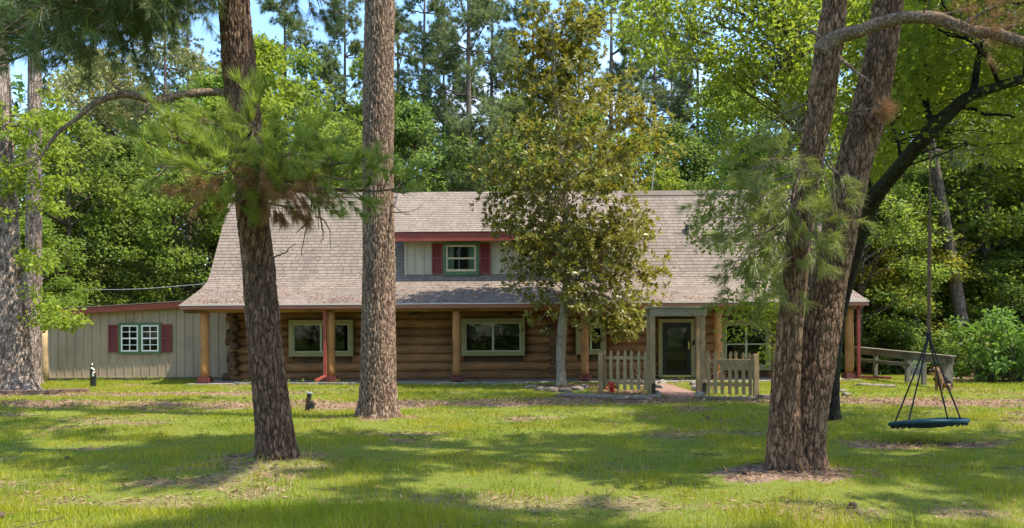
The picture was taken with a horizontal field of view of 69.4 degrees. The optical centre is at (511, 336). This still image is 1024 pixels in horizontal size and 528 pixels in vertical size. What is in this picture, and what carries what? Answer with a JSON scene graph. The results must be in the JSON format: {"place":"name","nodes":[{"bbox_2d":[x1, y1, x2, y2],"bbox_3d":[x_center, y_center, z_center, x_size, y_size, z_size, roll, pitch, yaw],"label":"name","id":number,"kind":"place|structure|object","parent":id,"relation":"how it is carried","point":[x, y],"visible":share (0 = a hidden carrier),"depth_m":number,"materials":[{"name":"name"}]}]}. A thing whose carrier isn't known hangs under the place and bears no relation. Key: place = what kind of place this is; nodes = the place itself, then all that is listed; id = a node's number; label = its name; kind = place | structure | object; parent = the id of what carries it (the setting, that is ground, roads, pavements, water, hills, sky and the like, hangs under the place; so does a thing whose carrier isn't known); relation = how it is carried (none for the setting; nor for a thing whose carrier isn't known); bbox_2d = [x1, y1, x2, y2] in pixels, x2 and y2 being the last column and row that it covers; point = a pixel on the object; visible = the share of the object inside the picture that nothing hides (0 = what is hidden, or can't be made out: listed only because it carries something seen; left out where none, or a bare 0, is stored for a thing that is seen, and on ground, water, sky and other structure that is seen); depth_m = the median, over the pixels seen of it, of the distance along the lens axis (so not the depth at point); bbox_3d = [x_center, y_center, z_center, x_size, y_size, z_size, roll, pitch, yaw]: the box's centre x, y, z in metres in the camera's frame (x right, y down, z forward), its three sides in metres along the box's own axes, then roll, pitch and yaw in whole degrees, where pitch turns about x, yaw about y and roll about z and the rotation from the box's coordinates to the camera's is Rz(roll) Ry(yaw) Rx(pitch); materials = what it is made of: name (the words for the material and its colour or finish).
{"place":"outdoors","nodes":[
{"label":"outdoors","id":0,"kind":"place"},
{"bbox_2d":[90,363,96,386],"bbox_3d":[-13.129,1.231,23.202,0.230,0.798,0.161,0,0,0],"label":"water tap","id":1,"kind":"object","parent":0,"point":[92,379],"visible":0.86,"depth_m":23.19,"materials":[{"name":"black metal"}]},
{"bbox_2d":[5,0,1017,276],"label":"sky","id":2,"kind":"structure","parent":0,"point":[259,23],"materials":[{"name":"blue"}]},
{"bbox_2d":[0,368,1023,527],"bbox_3d":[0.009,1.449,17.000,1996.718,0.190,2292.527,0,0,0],"label":"ground","id":3,"kind":"structure","parent":0,"point":[724,481],"depth_m":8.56,"materials":[{"name":"plant"}]},
{"bbox_2d":[0,24,44,389],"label":"pine tree","id":4,"kind":"object","parent":3,"relation":"on","point":[17,371],"visible":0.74,"depth_m":20.75,"materials":[{"name":"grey plant"}]},
{"bbox_2d":[0,390,47,394],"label":"landscape timber","id":5,"kind":"object","parent":3,"relation":"on","point":[14,392],"visible":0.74,"depth_m":20.18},
{"bbox_2d":[42,330,48,381],"bbox_3d":[-16.441,0.741,26.001,0.260,1.923,0.251,0,0,0],"label":"peeled post","id":6,"kind":"object","parent":3,"relation":"on","point":[45,367],"visible":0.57,"depth_m":25.92,"materials":[{"name":"beige wood"}]},
{"bbox_2d":[0,85,93,333],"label":"oak sapling","id":7,"kind":"object","parent":3,"relation":"on","point":[57,316],"visible":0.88,"depth_m":20.30,"materials":[{"name":"green plant"}]},
{"bbox_2d":[13,121,87,298],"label":"broadleaf tree","id":8,"kind":"object","parent":3,"relation":"on","point":[74,232],"visible":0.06,"depth_m":34.37,"materials":[{"name":"green plant"}]},
{"bbox_2d":[19,215,105,327],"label":"broadleaf tree","id":9,"kind":"object","parent":3,"relation":"on","point":[75,299],"visible":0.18,"depth_m":29.91,"materials":[{"name":"green plant"}]},
{"bbox_2d":[47,388,88,392],"bbox_3d":[-12.409,1.521,20.682,1.053,0.130,0.140,0,0,-9],"label":"landscape timber","id":10,"kind":"object","parent":3,"relation":"on","point":[79,390],"visible":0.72,"depth_m":20.63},
{"bbox_2d":[14,107,164,325],"bbox_3d":[-19.762,-4.187,33.304,7.769,11.981,7.553,0,0,-39],"label":"broadleaf tree","id":11,"kind":"object","parent":3,"relation":"on","point":[97,178],"visible":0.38,"depth_m":32.69,"materials":[{"name":"green plant"}]},
{"bbox_2d":[13,45,180,306],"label":"broadleaf tree","id":12,"kind":"object","parent":3,"relation":"on","point":[69,74],"visible":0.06,"depth_m":45.93,"materials":[{"name":"green plant"}]},
{"bbox_2d":[24,10,190,383],"bbox_3d":[-15.534,-11.195,24.206,8.057,25.780,8.026,0,0,0],"label":"pine tree","id":13,"kind":"object","parent":3,"relation":"on","point":[33,229],"visible":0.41,"depth_m":24.33,"materials":[{"name":"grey plant"}]},
{"bbox_2d":[42,133,201,307],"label":"broadleaf tree","id":14,"kind":"object","parent":3,"relation":"on","point":[113,163],"visible":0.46,"depth_m":34.00,"materials":[{"name":"green plant"}]},
{"bbox_2d":[42,18,225,305],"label":"broadleaf tree","id":15,"kind":"object","parent":3,"relation":"on","point":[100,112],"visible":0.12,"depth_m":43.70,"materials":[{"name":"green plant"}]},
{"bbox_2d":[42,300,229,380],"bbox_3d":[-13.394,0.148,28.720,7.590,3.067,4.660,0,0,0],"label":"annex","id":16,"kind":"object","parent":3,"relation":"on","point":[132,341],"visible":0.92,"depth_m":26.75,"materials":[{"name":"beige"}]},
{"bbox_2d":[118,323,161,353],"bbox_3d":[-13.441,0.060,26.707,1.539,1.124,0.054,0,0,0],"label":"window","id":17,"kind":"structure","parent":16,"relation":"in","point":[133,338],"depth_m":26.69,"materials":[{"name":"white paint"}]},
{"bbox_2d":[71,120,233,303],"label":"broadleaf tree","id":18,"kind":"object","parent":3,"relation":"on","point":[161,233],"visible":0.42,"depth_m":33.66,"materials":[{"name":"green plant"}]},
{"bbox_2d":[111,9,194,293],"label":"pine tree","id":19,"kind":"object","parent":3,"relation":"on","point":[181,73],"visible":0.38,"depth_m":37.71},
{"bbox_2d":[152,0,206,297],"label":"pine tree","id":20,"kind":"object","parent":3,"relation":"on","point":[171,83],"visible":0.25,"depth_m":46.76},
{"bbox_2d":[153,56,224,287],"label":"pine tree","id":21,"kind":"object","parent":3,"relation":"on","point":[202,62],"visible":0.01,"depth_m":55.73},
{"bbox_2d":[104,68,287,301],"bbox_3d":[-15.927,-6.086,38.646,9.584,15.851,9.317,0,0,-20],"label":"broadleaf tree","id":22,"kind":"object","parent":3,"relation":"on","point":[215,82],"visible":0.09,"depth_m":37.80,"materials":[{"name":"green plant"}]},
{"bbox_2d":[175,32,221,251],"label":"pine tree","id":23,"kind":"object","parent":3,"relation":"on","point":[215,54],"visible":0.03,"depth_m":49.66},
{"bbox_2d":[0,0,425,460],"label":"pine tree","id":24,"kind":"object","parent":3,"relation":"on","point":[256,170],"visible":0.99,"depth_m":8.47,"materials":[{"name":"brown plant"}]},
{"bbox_2d":[187,31,350,256],"bbox_3d":[-13.403,-7.317,40.260,10.785,18.396,9.604,0,0,17],"label":"broadleaf tree","id":25,"kind":"object","parent":3,"relation":"on","point":[268,59],"visible":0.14,"depth_m":39.28,"materials":[{"name":"green plant"}]},
{"bbox_2d":[227,0,331,178],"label":"pine tree","id":26,"kind":"object","parent":3,"relation":"on","point":[285,21],"visible":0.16,"depth_m":49.09,"materials":[{"name":"plant"}]},
{"bbox_2d":[202,44,362,256],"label":"broadleaf tree","id":27,"kind":"object","parent":3,"relation":"on","point":[303,60],"visible":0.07,"depth_m":42.34,"materials":[{"name":"green plant"}]},
{"bbox_2d":[305,392,314,410],"bbox_3d":[-4.175,1.359,15.236,0.206,0.445,0.105,0,0,0],"label":"garden outlet","id":28,"kind":"object","parent":3,"relation":"on","point":[309,404],"visible":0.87,"depth_m":15.21,"materials":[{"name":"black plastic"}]},
{"bbox_2d":[290,382,354,384],"bbox_3d":[-6.040,1.507,23.557,2.119,0.090,0.298,0,0,5],"label":"porch edging","id":29,"kind":"object","parent":3,"relation":"on","point":[328,383],"visible":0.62,"depth_m":23.51,"materials":[{"name":"stone"}]},
{"bbox_2d":[296,42,353,143],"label":"pine tree","id":30,"kind":"object","parent":3,"relation":"on","point":[329,64],"visible":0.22,"depth_m":45.72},
{"bbox_2d":[297,0,363,171],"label":"pine tree","id":31,"kind":"object","parent":3,"relation":"on","point":[354,48],"visible":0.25,"depth_m":48.37,"materials":[{"name":"plant"}]},
{"bbox_2d":[289,119,402,192],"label":"broadleaf tree","id":32,"kind":"object","parent":3,"relation":"on","point":[353,132],"visible":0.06,"depth_m":37.16,"materials":[{"name":"green plant"}]},
{"bbox_2d":[286,53,451,191],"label":"broadleaf tree","id":33,"kind":"object","parent":3,"relation":"on","point":[358,61],"visible":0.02,"depth_m":44.23,"materials":[{"name":"green plant"}]},
{"bbox_2d":[353,0,422,418],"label":"pine tree","id":34,"kind":"object","parent":3,"relation":"on","point":[378,395],"visible":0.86,"depth_m":13.31,"materials":[{"name":"brown plant"}]},
{"bbox_2d":[359,1,449,183],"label":"pine tree","id":35,"kind":"object","parent":3,"relation":"on","point":[399,29],"visible":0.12,"depth_m":49.29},
{"bbox_2d":[360,98,476,191],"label":"broadleaf tree","id":36,"kind":"object","parent":3,"relation":"on","point":[410,121],"visible":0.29,"depth_m":36.20,"materials":[{"name":"green plant"}]},
{"bbox_2d":[403,382,459,384],"bbox_3d":[-2.542,1.486,23.257,1.839,0.090,0.201,0,0,12],"label":"porch edging","id":37,"kind":"object","parent":3,"relation":"on","point":[441,383],"visible":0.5,"depth_m":23.19,"materials":[{"name":"stone"}]},
{"bbox_2d":[394,0,475,189],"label":"pine tree","id":38,"kind":"object","parent":3,"relation":"on","point":[425,40],"visible":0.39,"depth_m":42.52,"materials":[{"name":"plant"}]},
{"bbox_2d":[409,13,477,189],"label":"pine tree","id":39,"kind":"object","parent":3,"relation":"on","point":[447,24],"visible":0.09,"depth_m":48.65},
{"bbox_2d":[56,375,852,383],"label":"weeds","id":40,"kind":"object","parent":3,"relation":"on","point":[101,377],"visible":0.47,"depth_m":26.35,"materials":[{"name":"green plant"}]},
{"bbox_2d":[396,120,518,191],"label":"broadleaf tree","id":41,"kind":"object","parent":3,"relation":"on","point":[458,187],"visible":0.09,"depth_m":39.04,"materials":[{"name":"green plant"}]},
{"bbox_2d":[398,0,541,191],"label":"pine tree","id":42,"kind":"object","parent":3,"relation":"on","point":[465,126],"visible":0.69,"depth_m":39.08,"materials":[{"name":"plant"}]},
{"bbox_2d":[438,0,545,190],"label":"pine tree","id":43,"kind":"object","parent":3,"relation":"on","point":[500,13],"visible":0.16,"depth_m":46.17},
{"bbox_2d":[461,382,526,384],"bbox_3d":[-0.572,1.474,23.059,2.053,0.090,0.208,0,0,7],"label":"porch edging","id":44,"kind":"object","parent":3,"relation":"on","point":[492,383],"visible":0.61,"depth_m":23.03,"materials":[{"name":"stone"}]},
{"bbox_2d":[11,73,997,305],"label":"woodland","id":45,"kind":"object","parent":3,"relation":"on","point":[19,88],"depth_m":43.52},
{"bbox_2d":[450,90,571,190],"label":"broadleaf tree","id":46,"kind":"object","parent":3,"relation":"on","point":[517,150],"visible":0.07,"depth_m":42.60,"materials":[{"name":"green plant"}]},
{"bbox_2d":[0,435,1023,527],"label":"tall grass","id":47,"kind":"structure","parent":3,"relation":"on","point":[314,507],"depth_m":5.79,"materials":[{"name":"plant"}]},
{"bbox_2d":[0,379,1023,527],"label":"pine straw","id":48,"kind":"object","parent":3,"relation":"on","point":[472,403],"visible":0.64,"depth_m":11.18,"materials":[{"name":"plant"}]},
{"bbox_2d":[0,382,1023,502],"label":"lawn weeds","id":49,"kind":"object","parent":3,"relation":"on","point":[431,470],"visible":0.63,"depth_m":13.44,"materials":[{"name":"green plant"}]},
{"bbox_2d":[0,393,1023,527],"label":"fallen twigs","id":50,"kind":"object","parent":3,"relation":"on","point":[743,471],"visible":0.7,"depth_m":9.53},
{"bbox_2d":[489,46,543,190],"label":"pine tree","id":51,"kind":"object","parent":3,"relation":"on","point":[498,85],"visible":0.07,"depth_m":51.94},
{"bbox_2d":[474,0,573,190],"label":"pine tree","id":52,"kind":"object","parent":3,"relation":"on","point":[518,15],"visible":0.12,"depth_m":43.41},
{"bbox_2d":[179,165,891,384],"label":"log house","id":53,"kind":"structure","parent":3,"relation":"on","point":[442,238],"depth_m":25.75,"materials":[{"name":"beige"}]},
{"bbox_2d":[289,320,354,356],"bbox_3d":[-6.610,0.052,25.720,2.219,1.265,0.360,0,0,0],"label":"window","id":54,"kind":"structure","parent":53,"relation":"in","point":[292,323],"depth_m":25.54,"materials":[{"name":"green wood"}]},
{"bbox_2d":[442,242,479,275],"bbox_3d":[-1.806,-2.761,26.192,1.322,1.201,0.104,0,0,0],"label":"dormer window","id":55,"kind":"structure","parent":53,"relation":"in","point":[452,270],"depth_m":26.19,"materials":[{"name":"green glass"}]},
{"bbox_2d":[461,318,524,355],"bbox_3d":[-0.656,0.012,25.720,2.196,1.299,0.360,0,0,0],"label":"window","id":56,"kind":"structure","parent":53,"relation":"in","point":[505,324],"depth_m":25.54,"materials":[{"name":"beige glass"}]},
{"bbox_2d":[188,241,857,302],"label":"roof litter","id":57,"kind":"object","parent":53,"relation":"on","point":[420,290],"visible":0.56,"depth_m":24.65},
{"bbox_2d":[575,323,605,354],"bbox_3d":[2.729,0.069,25.720,1.043,1.099,0.360,0,0,0],"label":"window","id":58,"kind":"structure","parent":53,"relation":"in","point":[577,334],"depth_m":25.54,"materials":[{"name":"green wood"}]},
{"bbox_2d":[657,319,694,376],"bbox_3d":[5.704,0.394,25.670,1.266,2.023,0.460,0,0,0],"label":"front door","id":59,"kind":"structure","parent":53,"relation":"in","point":[676,337],"depth_m":25.60,"materials":[{"name":"black paint"}]},
{"bbox_2d":[722,319,771,370],"bbox_3d":[8.106,0.288,25.720,1.715,1.763,0.360,0,0,0],"label":"window","id":60,"kind":"structure","parent":53,"relation":"in","point":[724,347],"depth_m":25.54,"materials":[{"name":"green wood"}]},
{"bbox_2d":[83,292,1023,372],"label":"undergrowth","id":61,"kind":"object","parent":3,"relation":"on","point":[865,335],"visible":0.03,"depth_m":28.84,"materials":[{"name":"green plant"}]},
{"bbox_2d":[467,0,687,385],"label":"magnolia tree","id":62,"kind":"object","parent":3,"relation":"on","point":[569,241],"visible":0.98,"depth_m":21.90,"materials":[{"name":"green plant"}]},
{"bbox_2d":[538,106,646,190],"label":"broadleaf tree","id":63,"kind":"object","parent":3,"relation":"on","point":[588,117],"visible":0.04,"depth_m":41.23,"materials":[{"name":"green plant"}]},
{"bbox_2d":[546,0,638,186],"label":"pine tree","id":64,"kind":"object","parent":3,"relation":"on","point":[586,30],"visible":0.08,"depth_m":52.04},
{"bbox_2d":[577,0,658,190],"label":"pine tree","id":65,"kind":"object","parent":3,"relation":"on","point":[616,67],"visible":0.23,"depth_m":45.45,"materials":[{"name":"plant"}]},
{"bbox_2d":[598,350,646,392],"bbox_3d":[2.888,0.961,19.243,1.360,1.243,0.210,0,0,28],"label":"picket fence","id":66,"kind":"object","parent":3,"relation":"on","point":[602,381],"visible":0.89,"depth_m":19.34,"materials":[{"name":"grey wood"}]},
{"bbox_2d":[573,135,695,190],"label":"broadleaf tree","id":67,"kind":"object","parent":3,"relation":"on","point":[665,181],"visible":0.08,"depth_m":34.95,"materials":[{"name":"green plant"}]},
{"bbox_2d":[615,0,699,187],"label":"pine tree","id":68,"kind":"object","parent":3,"relation":"on","point":[657,93],"visible":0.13,"depth_m":46.85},
{"bbox_2d":[609,118,725,190],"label":"broadleaf tree","id":69,"kind":"object","parent":3,"relation":"on","point":[695,150],"visible":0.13,"depth_m":37.18,"materials":[{"name":"green plant"}]},
{"bbox_2d":[640,382,708,397],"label":"walkway","id":70,"kind":"structure","parent":3,"relation":"on","point":[667,390],"depth_m":19.37,"materials":[{"name":"brick"}]},
{"bbox_2d":[644,306,706,393],"bbox_3d":[4.149,0.409,18.688,1.484,2.331,0.715,0,0,0],"label":"garden arbor","id":71,"kind":"object","parent":3,"relation":"on","point":[652,312],"visible":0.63,"depth_m":18.39,"materials":[{"name":"grey wood"}]},
{"bbox_2d":[638,32,715,182],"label":"pine tree","id":72,"kind":"object","parent":3,"relation":"on","point":[661,108],"visible":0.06,"depth_m":52.90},
{"bbox_2d":[653,11,728,189],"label":"pine tree","id":73,"kind":"object","parent":3,"relation":"on","point":[685,86],"visible":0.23,"depth_m":41.21,"materials":[{"name":"plant"}]},
{"bbox_2d":[643,69,781,189],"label":"broadleaf tree","id":74,"kind":"object","parent":3,"relation":"on","point":[708,94],"visible":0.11,"depth_m":39.07,"materials":[{"name":"green plant"}]},
{"bbox_2d":[588,0,861,369],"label":"broadleaf tree","id":75,"kind":"object","parent":3,"relation":"on","point":[792,77],"visible":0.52,"depth_m":16.01,"materials":[{"name":"plant"}]},
{"bbox_2d":[704,350,758,396],"bbox_3d":[5.362,0.941,18.071,1.335,1.253,0.212,0,0,31],"label":"picket fence","id":76,"kind":"object","parent":3,"relation":"on","point":[736,362],"visible":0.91,"depth_m":18.01,"materials":[{"name":"grey wood"}]},
{"bbox_2d":[714,55,772,182],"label":"pine tree","id":77,"kind":"object","parent":3,"relation":"on","point":[758,57],"visible":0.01,"depth_m":59.58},
{"bbox_2d":[700,133,796,342],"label":"broadleaf tree","id":78,"kind":"object","parent":3,"relation":"on","point":[747,161],"visible":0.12,"depth_m":30.54,"materials":[{"name":"green plant"}]},
{"bbox_2d":[731,3,823,182],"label":"pine tree","id":79,"kind":"object","parent":3,"relation":"on","point":[775,70],"depth_m":49.42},
{"bbox_2d":[703,101,883,220],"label":"broadleaf tree","id":80,"kind":"object","parent":3,"relation":"on","point":[752,131],"visible":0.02,"depth_m":36.47,"materials":[{"name":"green plant"}]},
{"bbox_2d":[745,103,914,323],"bbox_3d":[14.390,-4.991,34.890,8.360,13.210,8.127,0,0,31],"label":"broadleaf tree","id":81,"kind":"object","parent":3,"relation":"on","point":[875,219],"visible":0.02,"depth_m":33.40,"materials":[{"name":"green plant"}]},
{"bbox_2d":[671,0,1023,472],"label":"pine tree","id":82,"kind":"object","parent":3,"relation":"on","point":[806,351],"visible":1,"depth_m":7.78,"materials":[{"name":"green plant"}]},
{"bbox_2d":[787,132,961,372],"bbox_3d":[13.677,-3.499,29.124,6.760,10.118,7.208,0,0,26],"label":"broadleaf tree","id":83,"kind":"object","parent":3,"relation":"on","point":[921,279],"visible":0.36,"depth_m":27.36,"materials":[{"name":"green plant"}]},
{"bbox_2d":[840,323,930,373],"bbox_3d":[14.170,0.500,28.592,3.504,2.037,3.056,0,0,37],"label":"shrub","id":84,"kind":"object","parent":3,"relation":"on","point":[884,368],"visible":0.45,"depth_m":28.04,"materials":[{"name":"green plant"}]},
{"bbox_2d":[759,0,1023,420],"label":"oak tree","id":85,"kind":"object","parent":3,"relation":"on","point":[928,69],"visible":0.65,"depth_m":10.66,"materials":[{"name":"green plant"}]},
{"bbox_2d":[888,142,969,428],"bbox_3d":[5.728,-0.763,10.200,0.994,4.138,0.988,0,0,0],"label":"saucer swing","id":86,"kind":"object","parent":85,"relation":"hanging from","point":[934,422],"visible":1,"depth_m":10.18,"materials":[{"name":"black plastic"}]},
{"bbox_2d":[856,0,926,368],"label":"pine tree","id":87,"kind":"object","parent":3,"relation":"on","point":[886,218],"depth_m":30.83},
{"bbox_2d":[842,169,946,357],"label":"broadleaf tree","id":88,"kind":"object","parent":3,"relation":"on","point":[886,272],"visible":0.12,"depth_m":29.26,"materials":[{"name":"green plant"}]},
{"bbox_2d":[854,276,948,350],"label":"broadleaf tree","id":89,"kind":"object","parent":3,"relation":"on","point":[921,319],"visible":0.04,"depth_m":30.65,"materials":[{"name":"green plant"}]},
{"bbox_2d":[854,347,956,384],"bbox_3d":[12.207,0.942,23.391,0.242,1.168,6.227,0,0,2],"label":"rail fence","id":90,"kind":"object","parent":3,"relation":"on","point":[947,361],"visible":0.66,"depth_m":22.78,"materials":[{"name":"grey wood"}]},
{"bbox_2d":[824,106,1004,323],"bbox_3d":[19.307,-5.685,36.117,9.464,14.548,8.876,0,0,-40],"label":"broadleaf tree","id":91,"kind":"object","parent":3,"relation":"on","point":[926,182],"visible":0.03,"depth_m":32.52,"materials":[{"name":"green plant"}]},
{"bbox_2d":[854,215,987,352],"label":"broadleaf tree","id":92,"kind":"object","parent":3,"relation":"on","point":[941,254],"visible":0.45,"depth_m":29.11,"materials":[{"name":"green plant"}]},
{"bbox_2d":[886,328,961,373],"bbox_3d":[15.503,0.593,28.250,2.821,1.810,3.234,0,0,3],"label":"shrub","id":93,"kind":"object","parent":3,"relation":"on","point":[918,341],"visible":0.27,"depth_m":27.47,"materials":[{"name":"green plant"}]},
{"bbox_2d":[830,45,1023,369],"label":"pine tree","id":94,"kind":"object","parent":3,"relation":"on","point":[957,293],"visible":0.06,"depth_m":28.86,"materials":[{"name":"plant"}]},
{"bbox_2d":[929,365,952,390],"bbox_3d":[11.284,1.077,19.350,0.773,0.718,0.371,0,0,-29],"label":"dog","id":95,"kind":"object","parent":3,"relation":"on","point":[942,382],"visible":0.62,"depth_m":19.27},
{"bbox_2d":[876,98,1012,354],"bbox_3d":[19.855,-8.781,34.268,7.172,20.685,6.109,0,0,31],"label":"pine tree","id":96,"kind":"object","parent":3,"relation":"on","point":[947,175],"visible":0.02,"depth_m":32.90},
{"bbox_2d":[869,175,1023,338],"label":"broadleaf tree","id":97,"kind":"object","parent":3,"relation":"on","point":[989,241],"visible":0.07,"depth_m":31.65,"materials":[{"name":"green plant"}]},
{"bbox_2d":[873,39,1023,366],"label":"broadleaf tree","id":98,"kind":"object","parent":3,"relation":"on","point":[960,207],"visible":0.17,"depth_m":29.54,"materials":[{"name":"green plant"}]},
{"bbox_2d":[927,335,990,374],"bbox_3d":[16.286,0.639,27.043,2.426,1.697,2.116,0,0,31],"label":"shrub","id":99,"kind":"object","parent":3,"relation":"on","point":[930,365],"visible":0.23,"depth_m":26.84,"materials":[{"name":"green plant"}]},
{"bbox_2d":[924,249,1023,349],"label":"broadleaf tree","id":100,"kind":"object","parent":3,"relation":"on","point":[1000,254],"visible":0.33,"depth_m":29.33,"materials":[{"name":"green plant"}]},
{"bbox_2d":[935,60,1023,309],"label":"broadleaf tree","id":101,"kind":"object","parent":3,"relation":"on","point":[1019,185],"visible":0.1,"depth_m":30.43,"materials":[{"name":"green plant"}]},
{"bbox_2d":[939,314,1023,381],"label":"shrub","id":102,"kind":"object","parent":3,"relation":"on","point":[971,332],"visible":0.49,"depth_m":23.57,"materials":[{"name":"green plant"}]},
{"bbox_2d":[957,324,1014,374],"bbox_3d":[17.087,0.482,25.671,2.830,2.037,2.468,0,0,-31],"label":"shrub","id":103,"kind":"object","parent":3,"relation":"on","point":[992,343],"visible":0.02,"depth_m":25.66,"materials":[{"name":"green plant"}]},
{"bbox_2d":[965,22,1015,316],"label":"pine tree","id":104,"kind":"object","parent":3,"relation":"on","point":[983,250],"visible":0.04,"depth_m":30.79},
{"bbox_2d":[958,147,1023,324],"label":"broadleaf tree","id":105,"kind":"object","parent":3,"relation":"on","point":[998,202],"visible":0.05,"depth_m":32.24,"materials":[{"name":"green plant"}]},
{"bbox_2d":[968,167,1023,314],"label":"broadleaf tree","id":106,"kind":"object","parent":3,"relation":"on","point":[1017,246],"visible":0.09,"depth_m":31.66,"materials":[{"name":"green plant"}]},
{"bbox_2d":[971,304,1023,382],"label":"shrub","id":107,"kind":"object","parent":3,"relation":"on","point":[997,326],"visible":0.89,"depth_m":22.45,"materials":[{"name":"green plant"}]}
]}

